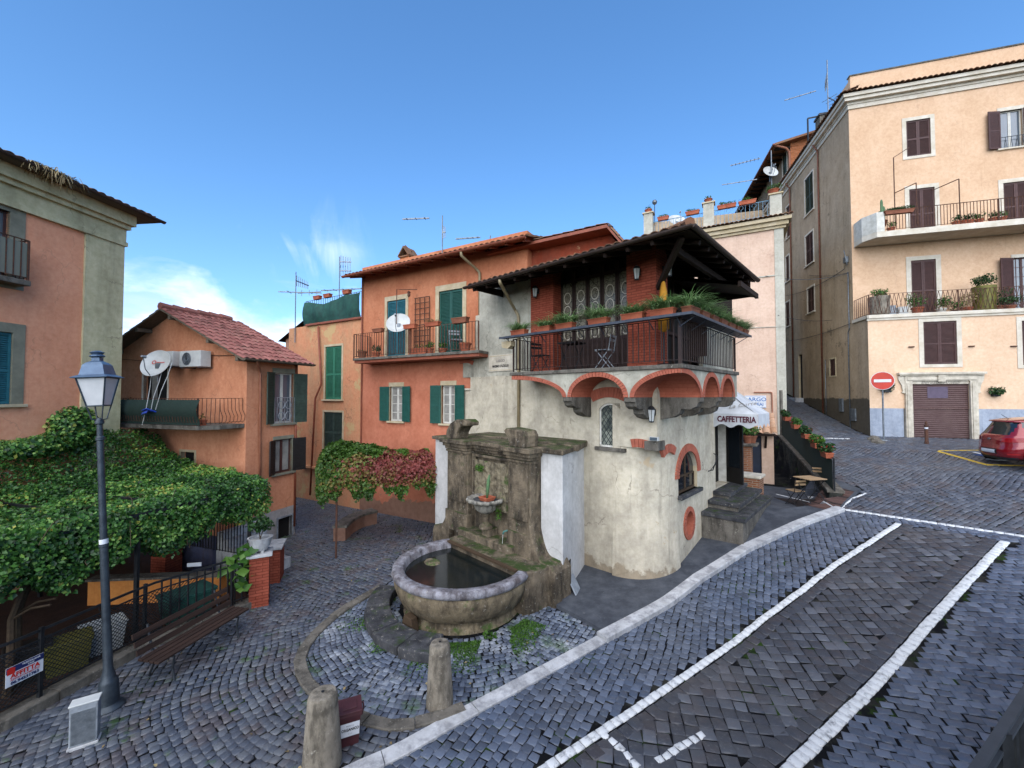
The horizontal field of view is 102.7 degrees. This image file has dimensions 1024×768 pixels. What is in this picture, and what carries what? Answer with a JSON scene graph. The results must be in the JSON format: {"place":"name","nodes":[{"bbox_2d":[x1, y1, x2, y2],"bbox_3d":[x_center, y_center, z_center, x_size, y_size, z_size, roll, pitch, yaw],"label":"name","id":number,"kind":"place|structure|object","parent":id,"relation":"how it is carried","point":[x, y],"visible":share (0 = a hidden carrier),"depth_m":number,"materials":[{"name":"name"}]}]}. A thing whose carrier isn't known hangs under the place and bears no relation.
{"place":"outdoors","nodes":[
{"label":"outdoors","id":0,"kind":"place"},
{"bbox_2d":[0,547,248,712],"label":"garden soil","id":1,"kind":"structure","parent":0,"point":[62,606],"depth_m":8.77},
{"bbox_2d":[1,633,53,687],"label":"dark bin","id":2,"kind":"object","parent":1,"relation":"on","point":[19,655],"visible":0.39,"depth_m":6.54,"materials":[{"name":"black paint"}]},
{"bbox_2d":[44,626,94,679],"bbox_3d":[-7.514,4.542,6.925,0.459,0.510,0.605,-1,-2,40],"label":"yellow green bin","id":3,"kind":"object","parent":1,"relation":"on","point":[57,653],"visible":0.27,"depth_m":6.83,"materials":[{"name":"plastic"}]},
{"bbox_2d":[78,612,128,657],"bbox_3d":[-7.416,4.566,7.425,0.445,0.490,0.594,-1,-2,35],"label":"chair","id":4,"kind":"object","parent":1,"relation":"on","point":[112,632],"visible":0.43,"depth_m":7.43,"materials":[{"name":"plastic"}]},
{"bbox_2d":[0,481,253,642],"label":"pergola","id":5,"kind":"object","parent":1,"relation":"on","point":[136,579],"visible":0.37,"depth_m":7.68,"materials":[{"name":"metal"}]},
{"bbox_2d":[0,406,273,698],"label":"vine canopy","id":6,"kind":"object","parent":5,"relation":"on","point":[34,558],"visible":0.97,"depth_m":8.56,"materials":[{"name":"green plant"}]},
{"bbox_2d":[155,579,217,625],"bbox_3d":[-6.724,4.555,8.475,0.656,0.570,0.864,-1,-2,30],"label":"green compost bin","id":7,"kind":"object","parent":1,"relation":"on","point":[200,590],"visible":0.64,"depth_m":8.37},
{"bbox_2d":[0,394,1023,767],"bbox_3d":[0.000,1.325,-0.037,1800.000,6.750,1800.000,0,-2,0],"label":"ground","id":8,"kind":"structure","parent":0,"point":[784,472],"depth_m":6.94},
{"bbox_2d":[0,147,165,592],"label":"pink house","id":9,"kind":"structure","parent":8,"relation":"on","point":[62,255],"depth_m":10.41,"materials":[{"name":"paint"}]},
{"bbox_2d":[0,204,25,290],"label":"window","id":10,"kind":"structure","parent":9,"relation":"in","point":[17,225],"depth_m":9.65,"materials":[{"name":"grey paint"}]},
{"bbox_2d":[0,322,27,407],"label":"window","id":11,"kind":"structure","parent":9,"relation":"in","point":[17,343],"depth_m":9.63,"materials":[{"name":"teal paint"}]},
{"bbox_2d":[85,571,226,605],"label":"apricot wall","id":12,"kind":"structure","parent":8,"relation":"on","point":[120,584],"depth_m":9.07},
{"bbox_2d":[150,546,182,572],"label":"garden brick pier","id":13,"kind":"structure","parent":8,"relation":"on","point":[167,563],"depth_m":10.30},
{"bbox_2d":[119,302,315,538],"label":"gabled house","id":14,"kind":"structure","parent":8,"relation":"on","point":[246,395],"depth_m":13.02,"materials":[{"name":"orange paint"}]},
{"bbox_2d":[140,350,169,380],"bbox_3d":[-10.522,-0.546,12.060,0.661,0.936,0.664,-2,-2,44],"label":"satellite dish","id":15,"kind":"object","parent":14,"relation":"attached to","point":[157,363],"visible":1,"depth_m":12.14,"materials":[{"name":"white metal"}]},
{"bbox_2d":[141,368,168,399],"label":"balcony door","id":16,"kind":"structure","parent":14,"relation":"in","point":[165,391],"depth_m":13.72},
{"bbox_2d":[179,350,212,368],"bbox_3d":[-9.776,-0.749,12.692,0.936,0.525,0.431,-1,-2,19],"label":"air conditioner","id":17,"kind":"object","parent":14,"relation":"attached to","point":[194,359],"visible":1,"depth_m":12.50,"materials":[{"name":"white plastic"}]},
{"bbox_2d":[276,513,293,538],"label":"window","id":18,"kind":"structure","parent":14,"relation":"in","point":[282,529],"depth_m":13.61,"materials":[{"name":"black wood"}]},
{"bbox_2d":[266,368,307,425],"bbox_3d":[-7.484,0.423,13.480,0.347,1.864,1.564,-1,-2,19],"label":"window","id":19,"kind":"structure","parent":14,"relation":"in","point":[279,383],"depth_m":13.69,"materials":[{"name":"green paint"}]},
{"bbox_2d":[269,435,305,476],"bbox_3d":[-7.448,2.333,13.447,0.398,1.271,1.474,-1,-2,19],"label":"window","id":20,"kind":"structure","parent":14,"relation":"in","point":[280,449],"depth_m":13.67,"materials":[{"name":"brown paint"}]},
{"bbox_2d":[0,497,596,767],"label":"square","id":21,"kind":"structure","parent":8,"relation":"on","point":[237,744],"depth_m":6.52,"materials":[{"name":"stone"}]},
{"bbox_2d":[66,692,102,752],"bbox_3d":[-5.763,4.560,5.530,0.306,0.594,0.180,1,-2,-33],"label":"utility box","id":22,"kind":"object","parent":21,"relation":"on","point":[84,720],"visible":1,"depth_m":5.48,"materials":[{"name":"metal"}]},
{"bbox_2d":[70,707,95,746],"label":"door","id":23,"kind":"structure","parent":22,"relation":"in","point":[83,722],"depth_m":5.46,"materials":[{"name":"metal"}]},
{"bbox_2d":[69,351,125,716],"bbox_3d":[-6.230,2.180,6.242,0.562,5.403,0.562,-4,-2,0],"label":"street lamp","id":24,"kind":"object","parent":21,"relation":"on","point":[97,378],"visible":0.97,"depth_m":6.19,"materials":[{"name":"grey metal"}]},
{"bbox_2d":[0,598,251,732],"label":"fence kerb","id":25,"kind":"structure","parent":21,"relation":"on","point":[26,709],"depth_m":6.47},
{"bbox_2d":[0,557,245,710],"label":"garden fence","id":26,"kind":"object","parent":25,"relation":"on","point":[40,641],"visible":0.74,"depth_m":6.85,"materials":[{"name":"metal"}]},
{"bbox_2d":[5,652,43,688],"bbox_3d":[-7.106,4.174,5.979,0.014,0.270,0.400,0,-2,12],"label":"rental sign","id":27,"kind":"object","parent":26,"relation":"attached to","point":[23,670],"visible":1,"depth_m":5.97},
{"bbox_2d":[131,587,248,680],"bbox_3d":[-5.710,4.482,7.408,0.634,0.873,1.720,0,-2,12],"label":"park bench","id":28,"kind":"object","parent":21,"relation":"on","point":[167,650],"visible":1,"depth_m":7.25,"materials":[{"name":"brown wood"}]},
{"bbox_2d":[182,520,290,581],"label":"garden stairs","id":29,"kind":"structure","parent":21,"relation":"on","point":[214,549],"depth_m":10.59,"materials":[{"name":"stone"}]},
{"bbox_2d":[246,546,272,608],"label":"brick gate pillar","id":30,"kind":"structure","parent":21,"relation":"on","point":[259,579],"depth_m":9.09,"materials":[{"name":"brick"}]},
{"bbox_2d":[217,543,258,592],"bbox_3d":[-5.934,4.000,9.112,0.624,0.941,1.037,0,-2,0],"label":"broadleaf plant","id":31,"kind":"object","parent":30,"relation":"on","point":[241,584],"visible":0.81,"depth_m":8.81,"materials":[{"name":"green plant"}]},
{"bbox_2d":[246,515,274,553],"bbox_3d":[-5.720,3.390,9.283,0.569,0.804,0.606,0,-2,-15],"label":"stone bowl plant","id":32,"kind":"object","parent":30,"relation":"on","point":[261,542],"visible":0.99,"depth_m":9.20,"materials":[{"name":"stone"}]},
{"bbox_2d":[269,538,286,583],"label":"brick pier","id":33,"kind":"structure","parent":21,"relation":"on","point":[276,566],"depth_m":10.25,"materials":[{"name":"brick"}]},
{"bbox_2d":[301,684,341,767],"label":"stone bollard","id":34,"kind":"object","parent":21,"relation":"on","point":[322,746],"visible":1,"depth_m":5.07,"materials":[{"name":"stone"}]},
{"bbox_2d":[338,694,363,747],"bbox_3d":[-2.215,4.613,5.588,0.379,0.488,0.310,1,-2,-24],"label":"waste bin","id":35,"kind":"object","parent":21,"relation":"on","point":[351,709],"visible":0.95,"depth_m":5.49,"materials":[{"name":"brown plastic"}]},
{"bbox_2d":[332,508,377,540],"bbox_3d":[-5.410,4.862,14.108,0.716,0.630,2.082,0,-2,15],"label":"stone bench","id":36,"kind":"object","parent":21,"relation":"on","point":[349,525],"visible":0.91,"depth_m":14.01,"materials":[{"name":"pink paint"}]},
{"bbox_2d":[315,438,436,558],"bbox_3d":[-4.338,3.366,13.036,3.534,3.404,2.295,1,-2,-27],"label":"red vine","id":37,"kind":"object","parent":21,"relation":"on","point":[340,457],"visible":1,"depth_m":12.30,"materials":[{"name":"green plant"}]},
{"bbox_2d":[289,316,360,508],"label":"ochre house","id":38,"kind":"structure","parent":8,"relation":"on","point":[333,391],"depth_m":17.93,"materials":[{"name":"paint"}]},
{"bbox_2d":[302,291,361,324],"bbox_3d":[-7.395,-3.230,18.779,3.841,1.146,2.386,-1,-2,30],"label":"terrace netting","id":39,"kind":"object","parent":38,"relation":"on","point":[345,306],"visible":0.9,"depth_m":17.73,"materials":[{"name":"fabric"}]},
{"bbox_2d":[321,343,343,400],"bbox_3d":[-7.705,-0.496,17.749,1.369,2.461,0.250,-1,-2,30],"label":"window","id":40,"kind":"structure","parent":38,"relation":"in","point":[333,356],"depth_m":17.75,"materials":[{"name":"green paint"}]},
{"bbox_2d":[322,410,343,448],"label":"window","id":41,"kind":"structure","parent":38,"relation":"in","point":[333,430],"depth_m":17.73,"materials":[{"name":"green paint"}]},
{"bbox_2d":[293,584,465,732],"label":"court kerb","id":42,"kind":"structure","parent":8,"relation":"on","point":[308,683],"depth_m":6.42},
{"bbox_2d":[341,231,542,522],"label":"orange house","id":43,"kind":"structure","parent":8,"relation":"on","point":[407,399],"depth_m":15.14,"materials":[{"name":"paint"}]},
{"bbox_2d":[379,382,409,422],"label":"window","id":44,"kind":"structure","parent":43,"relation":"in","point":[400,396],"depth_m":15.92,"materials":[{"name":"white paint"}]},
{"bbox_2d":[384,294,407,355],"bbox_3d":[-4.456,-2.187,15.958,1.254,2.505,0.185,-1,-2,30],"label":"balcony door","id":45,"kind":"structure","parent":43,"relation":"in","point":[402,305],"depth_m":15.93,"materials":[{"name":"teal paint"}]},
{"bbox_2d":[386,313,409,331],"bbox_3d":[-4.077,-2.172,14.668,0.689,0.794,0.664,2,-2,-43],"label":"satellite dish","id":46,"kind":"object","parent":43,"relation":"attached to","point":[402,320],"visible":0.95,"depth_m":14.75,"materials":[{"name":"white metal"}]},
{"bbox_2d":[353,320,487,425],"bbox_3d":[-3.359,-0.238,14.782,5.884,3.440,0.966,-1,-2,30],"label":"window","id":47,"kind":"structure","parent":43,"relation":"in","point":[436,416],"depth_m":14.59,"materials":[{"name":"green paint"}]},
{"bbox_2d":[435,281,466,352],"bbox_3d":[-2.148,-2.255,14.627,1.385,2.613,0.185,-1,-2,30],"label":"balcony door","id":48,"kind":"structure","parent":43,"relation":"in","point":[453,302],"depth_m":14.62,"materials":[{"name":"green paint"}]},
{"bbox_2d":[306,581,596,722],"bbox_3d":[-0.855,4.857,8.765,5.657,0.194,6.374,-1,-2,32],"label":"fountain court","id":49,"kind":"object","parent":8,"relation":"on","point":[376,700],"visible":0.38,"depth_m":7.16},
{"bbox_2d":[364,584,442,663],"bbox_3d":[-2.379,4.841,8.311,1.053,0.290,3.111,1,-2,-36],"label":"curved step","id":50,"kind":"object","parent":49,"relation":"on","point":[387,631],"visible":0.72,"depth_m":7.80,"materials":[{"name":"stone"}]},
{"bbox_2d":[426,638,452,711],"bbox_3d":[-1.100,4.444,6.237,0.409,1.036,0.401,0,-2,0],"label":"stone bollard","id":51,"kind":"object","parent":49,"relation":"on","point":[439,695],"visible":0.94,"depth_m":6.10,"materials":[{"name":"stone"}]},
{"bbox_2d":[337,598,548,681],"bbox_3d":[-1.699,4.871,7.901,4.835,0.091,2.304,0,-2,17],"label":"moss","id":52,"kind":"object","parent":49,"relation":"on","point":[465,646],"visible":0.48,"depth_m":7.66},
{"bbox_2d":[391,419,586,635],"bbox_3d":[-0.823,3.144,11.084,5.972,4.337,5.607,2,-2,-44],"label":"fountain","id":53,"kind":"object","parent":8,"relation":"on","point":[489,572],"visible":0.93,"depth_m":9.58,"materials":[{"name":"stone"}]},
{"bbox_2d":[486,223,623,265],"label":"gabled rear house","id":54,"kind":"structure","parent":8,"relation":"on","point":[545,249],"depth_m":12.55,"materials":[{"name":"orange paint"}]},
{"bbox_2d":[342,506,844,767],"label":"kerb","id":55,"kind":"structure","parent":8,"relation":"on","point":[419,740],"depth_m":7.40,"materials":[{"name":"stone"}]},
{"bbox_2d":[454,217,769,578],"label":"tavern","id":56,"kind":"structure","parent":8,"relation":"on","point":[645,501],"depth_m":10.51,"materials":[{"name":"grey paint"}]},
{"bbox_2d":[489,353,512,371],"bbox_3d":[-0.356,-0.669,12.959,1.093,0.528,0.038,-2,-2,43],"label":"street plaque","id":57,"kind":"object","parent":56,"relation":"attached to","point":[502,362],"visible":0.98,"depth_m":12.92,"materials":[{"name":"white stone"}]},
{"bbox_2d":[543,309,583,328],"bbox_3d":[1.293,-1.551,10.072,1.251,0.461,1.025,-2,-2,43],"label":"flower box","id":58,"kind":"object","parent":56,"relation":"on","point":[567,321],"visible":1,"depth_m":9.90,"materials":[{"name":"ceramic"}]},
{"bbox_2d":[561,271,573,369],"bbox_3d":[1.594,-1.762,11.706,0.431,2.860,0.060,-2,-2,43],"label":"balcony door","id":59,"kind":"structure","parent":56,"relation":"in","point":[567,287],"depth_m":11.70,"materials":[{"name":"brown wood"}]},
{"bbox_2d":[574,268,587,368],"bbox_3d":[1.924,-1.770,11.399,0.431,2.860,0.060,-2,-2,43],"label":"balcony door","id":60,"kind":"structure","parent":56,"relation":"in","point":[580,284],"depth_m":11.38,"materials":[{"name":"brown wood"}]},
{"bbox_2d":[588,264,602,367],"bbox_3d":[2.254,-1.779,11.092,0.431,2.860,0.060,-2,-2,43],"label":"balcony door","id":61,"kind":"structure","parent":56,"relation":"in","point":[595,280],"depth_m":11.08,"materials":[{"name":"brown wood"}]},
{"bbox_2d":[573,302,624,324],"bbox_3d":[2.007,-1.576,9.383,1.329,0.473,1.076,-2,-2,43],"label":"flower box","id":62,"kind":"object","parent":56,"relation":"on","point":[599,315],"visible":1,"depth_m":9.27,"materials":[{"name":"ceramic"}]},
{"bbox_2d":[600,403,612,446],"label":"window","id":63,"kind":"structure","parent":56,"relation":"in","point":[606,417],"depth_m":10.44,"materials":[{"name":"glass"}]},
{"bbox_2d":[602,260,617,367],"bbox_3d":[2.583,-1.788,10.784,0.431,2.860,0.060,-2,-2,43],"label":"balcony door","id":64,"kind":"structure","parent":56,"relation":"in","point":[609,292],"depth_m":10.77,"materials":[{"name":"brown wood"}]},
{"bbox_2d":[617,260,626,366],"bbox_3d":[2.913,-1.796,10.477,0.431,2.860,0.060,-2,-2,43],"label":"balcony door","id":65,"kind":"structure","parent":56,"relation":"in","point":[621,272],"depth_m":10.54,"materials":[{"name":"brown wood"}]},
{"bbox_2d":[611,300,650,319],"bbox_3d":[2.642,-1.559,8.810,1.053,0.405,0.801,-2,-2,43],"label":"flower box","id":66,"kind":"object","parent":56,"relation":"on","point":[636,311],"visible":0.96,"depth_m":8.70,"materials":[{"name":"ceramic"}]},
{"bbox_2d":[657,281,668,364],"bbox_3d":[3.394,-1.383,9.169,0.400,2.000,0.400,0,-2,0],"label":"closed parasol","id":67,"kind":"object","parent":56,"relation":"on","point":[663,290],"visible":0.41,"depth_m":9.13,"materials":[{"name":"fabric"}]},
{"bbox_2d":[638,290,695,315],"bbox_3d":[3.079,-1.589,8.368,1.312,0.441,1.063,-2,-2,43],"label":"flower box","id":68,"kind":"object","parent":56,"relation":"on","point":[661,306],"visible":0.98,"depth_m":8.24,"materials":[{"name":"ceramic"}]},
{"bbox_2d":[678,452,696,493],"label":"arched window","id":69,"kind":"structure","parent":56,"relation":"in","point":[688,472],"depth_m":11.04,"materials":[{"name":"black glass"}]},
{"bbox_2d":[664,284,719,313],"bbox_3d":[3.594,-1.657,8.233,1.479,0.569,1.114,2,-2,-45],"label":"flower box","id":70,"kind":"object","parent":56,"relation":"on","point":[692,302],"visible":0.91,"depth_m":8.09,"materials":[{"name":"green ceramic"}]},
{"bbox_2d":[726,425,743,484],"bbox_3d":[7.129,2.185,13.114,0.050,1.967,0.620,1,-2,-19],"label":"door","id":71,"kind":"structure","parent":56,"relation":"in","point":[734,435],"depth_m":13.06,"materials":[{"name":"black paint"}]},
{"bbox_2d":[642,191,792,434],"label":"pink palazzo","id":72,"kind":"structure","parent":8,"relation":"on","point":[755,245],"depth_m":20.57,"materials":[{"name":"paint"}]},
{"bbox_2d":[561,524,913,767],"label":"parking bay","id":73,"kind":"object","parent":8,"relation":"on","point":[595,752],"visible":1,"depth_m":7.05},
{"bbox_2d":[743,413,776,483],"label":"wall","id":74,"kind":"structure","parent":8,"relation":"on","point":[763,456],"depth_m":16.63,"materials":[{"name":"paint"}]},
{"bbox_2d":[752,432,761,472],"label":"door","id":75,"kind":"structure","parent":74,"relation":"in","point":[757,456],"depth_m":16.89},
{"bbox_2d":[735,130,814,212],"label":"brick house","id":76,"kind":"structure","parent":8,"relation":"on","point":[785,153],"depth_m":31.37,"materials":[{"name":"orange paint"}]},
{"bbox_2d":[581,527,980,767],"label":"parking bay","id":77,"kind":"object","parent":8,"relation":"on","point":[645,753],"visible":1,"depth_m":6.84,"materials":[{"name":"stone"}]},
{"bbox_2d":[599,732,640,767],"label":"worn marking","id":78,"kind":"object","parent":77,"relation":"on","point":[622,748],"visible":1,"depth_m":5.38,"materials":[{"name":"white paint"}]},
{"bbox_2d":[654,731,704,762],"bbox_3d":[2.228,4.787,5.408,0.898,0.048,0.120,1,-2,-26],"label":"worn marking","id":79,"kind":"object","parent":77,"relation":"on","point":[667,755],"visible":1,"depth_m":5.39,"materials":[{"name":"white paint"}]},
{"bbox_2d":[778,435,844,497],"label":"retaining wall","id":80,"kind":"structure","parent":8,"relation":"on","point":[803,464],"depth_m":15.72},
{"bbox_2d":[782,419,834,490],"bbox_3d":[11.583,2.406,16.295,0.058,2.206,6.993,-1,-2,22],"label":"netted railing","id":81,"kind":"object","parent":80,"relation":"on","point":[811,456],"visible":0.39,"depth_m":15.29,"materials":[{"name":"fabric"}]},
{"bbox_2d":[655,42,1023,438],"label":"beige palazzo","id":82,"kind":"structure","parent":8,"relation":"on","point":[946,120],"depth_m":19.20,"materials":[{"name":"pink paint"}]},
{"bbox_2d":[803,168,814,218],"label":"window","id":83,"kind":"structure","parent":82,"relation":"in","point":[809,180],"depth_m":24.97,"materials":[{"name":"green paint"}]},
{"bbox_2d":[804,228,814,268],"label":"window","id":84,"kind":"structure","parent":82,"relation":"in","point":[809,240],"depth_m":25.03,"materials":[{"name":"brown paint"}]},
{"bbox_2d":[867,288,889,314],"bbox_3d":[17.030,-3.778,19.017,0.804,1.366,0.800,0,-2,0],"label":"grey drum planter","id":85,"kind":"object","parent":82,"relation":"on","point":[883,298],"visible":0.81,"depth_m":18.73,"materials":[{"name":"stone"}]},
{"bbox_2d":[902,114,935,159],"bbox_3d":[19.363,-11.745,19.565,1.249,2.017,0.185,0,-2,17],"label":"window","id":86,"kind":"structure","parent":82,"relation":"in","point":[916,134],"depth_m":19.51,"materials":[{"name":"brown paint"}]},
{"bbox_2d":[904,182,939,228],"bbox_3d":[19.424,-8.137,19.444,1.311,2.618,0.185,0,-2,17],"label":"window","id":87,"kind":"structure","parent":82,"relation":"in","point":[925,196],"depth_m":19.40,"materials":[{"name":"brown paint"}]},
{"bbox_2d":[906,254,941,312],"bbox_3d":[19.408,-4.498,19.348,1.322,3.089,0.185,0,-2,17],"label":"window","id":88,"kind":"structure","parent":82,"relation":"in","point":[920,275],"depth_m":19.31,"materials":[{"name":"brown paint"}]},
{"bbox_2d":[918,317,962,367],"bbox_3d":[18.881,-1.835,18.115,1.506,2.200,0.185,0,-2,17],"label":"window","id":89,"kind":"structure","parent":82,"relation":"in","point":[938,346],"depth_m":18.07,"materials":[{"name":"brown paint"}]},
{"bbox_2d":[970,273,997,309],"bbox_3d":[20.703,-3.981,17.951,0.825,1.712,0.832,1,-2,-39],"label":"tall dark planter","id":90,"kind":"object","parent":82,"relation":"on","point":[981,280],"visible":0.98,"depth_m":17.74,"materials":[{"name":"ceramic"}]},
{"bbox_2d":[987,104,1023,150],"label":"window","id":91,"kind":"structure","parent":82,"relation":"in","point":[1000,124],"depth_m":18.60,"materials":[{"name":"brown paint"}]},
{"bbox_2d":[998,177,1023,219],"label":"window","id":92,"kind":"structure","parent":82,"relation":"in","point":[1008,189],"depth_m":18.48,"materials":[{"name":"brown paint"}]},
{"bbox_2d":[1000,254,1023,307],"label":"window","id":93,"kind":"structure","parent":82,"relation":"in","point":[1011,269],"depth_m":18.35,"materials":[{"name":"brown paint"}]},
{"bbox_2d":[1016,317,1023,367],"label":"window","id":94,"kind":"structure","parent":82,"relation":"in","point":[1019,320],"depth_m":17.27,"materials":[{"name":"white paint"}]},
{"bbox_2d":[741,536,996,767],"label":"parking bay","id":95,"kind":"object","parent":8,"relation":"on","point":[829,703],"visible":1,"depth_m":6.65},
{"bbox_2d":[0,0,1023,346],"label":"sky","id":96,"kind":"structure","parent":0,"point":[271,141],"materials":[{"name":"blue"}]},
{"bbox_2d":[384,511,892,767],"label":"road","id":97,"kind":"structure","parent":0,"point":[517,754],"depth_m":7.13,"materials":[{"name":"stone"}]},
{"bbox_2d":[538,522,901,767],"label":"road marking line","id":98,"kind":"object","parent":97,"relation":"on","point":[566,754],"visible":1,"depth_m":6.86,"materials":[{"name":"white paint"}]},
{"bbox_2d":[556,479,860,630],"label":"pavement","id":99,"kind":"structure","parent":0,"point":[601,599],"depth_m":9.77,"materials":[{"name":"stone"}]},
{"bbox_2d":[701,482,772,544],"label":"entrance steps","id":100,"kind":"structure","parent":99,"relation":"on","point":[732,513],"depth_m":11.45,"materials":[{"name":"stone"}]},
{"bbox_2d":[743,442,758,471],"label":"brick pillar","id":101,"kind":"structure","parent":99,"relation":"on","point":[748,455],"depth_m":15.18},
{"bbox_2d":[744,471,764,494],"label":"low brick pillar","id":102,"kind":"structure","parent":99,"relation":"on","point":[753,480],"depth_m":13.52,"materials":[{"name":"brick"}]},
{"bbox_2d":[774,488,853,508],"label":"terrace paving","id":103,"kind":"structure","parent":99,"relation":"on","point":[832,501],"depth_m":12.91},
{"bbox_2d":[787,395,1023,536],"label":"road","id":104,"kind":"structure","parent":0,"point":[880,458],"depth_m":13.31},
{"bbox_2d":[871,372,894,440],"bbox_3d":[16.182,0.960,17.867,0.783,2.983,0.400,-1,-2,38],"label":"no entry sign","id":105,"kind":"object","parent":104,"relation":"on","point":[882,381],"visible":0.99,"depth_m":17.84,"materials":[{"name":"metal"}]},
{"bbox_2d":[978,414,1023,460],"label":"parked car","id":106,"kind":"object","parent":104,"relation":"on","point":[1001,438],"visible":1,"depth_m":13.13,"materials":[{"name":"red paint"}]},
{"bbox_2d":[814,524,1023,767],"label":"road","id":107,"kind":"structure","parent":0,"point":[1006,606],"depth_m":6.13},
{"bbox_2d":[780,540,1009,767],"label":"road marking line","id":108,"kind":"object","parent":107,"relation":"on","point":[827,732],"visible":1,"depth_m":6.53,"materials":[{"name":"white paint"}]},
{"bbox_2d":[846,511,1020,540],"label":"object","id":109,"kind":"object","parent":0,"point":[923,524],"depth_m":10.62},
{"bbox_2d":[845,509,1023,536],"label":"stop line","id":110,"kind":"object","parent":109,"relation":"on","point":[917,520],"visible":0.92,"depth_m":10.76,"materials":[{"name":"white paint"}]},
{"bbox_2d":[968,684,1023,767],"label":"terrace railing","id":111,"kind":"object","parent":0,"point":[1002,746],"visible":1,"depth_m":1.82,"materials":[{"name":"grey metal"}]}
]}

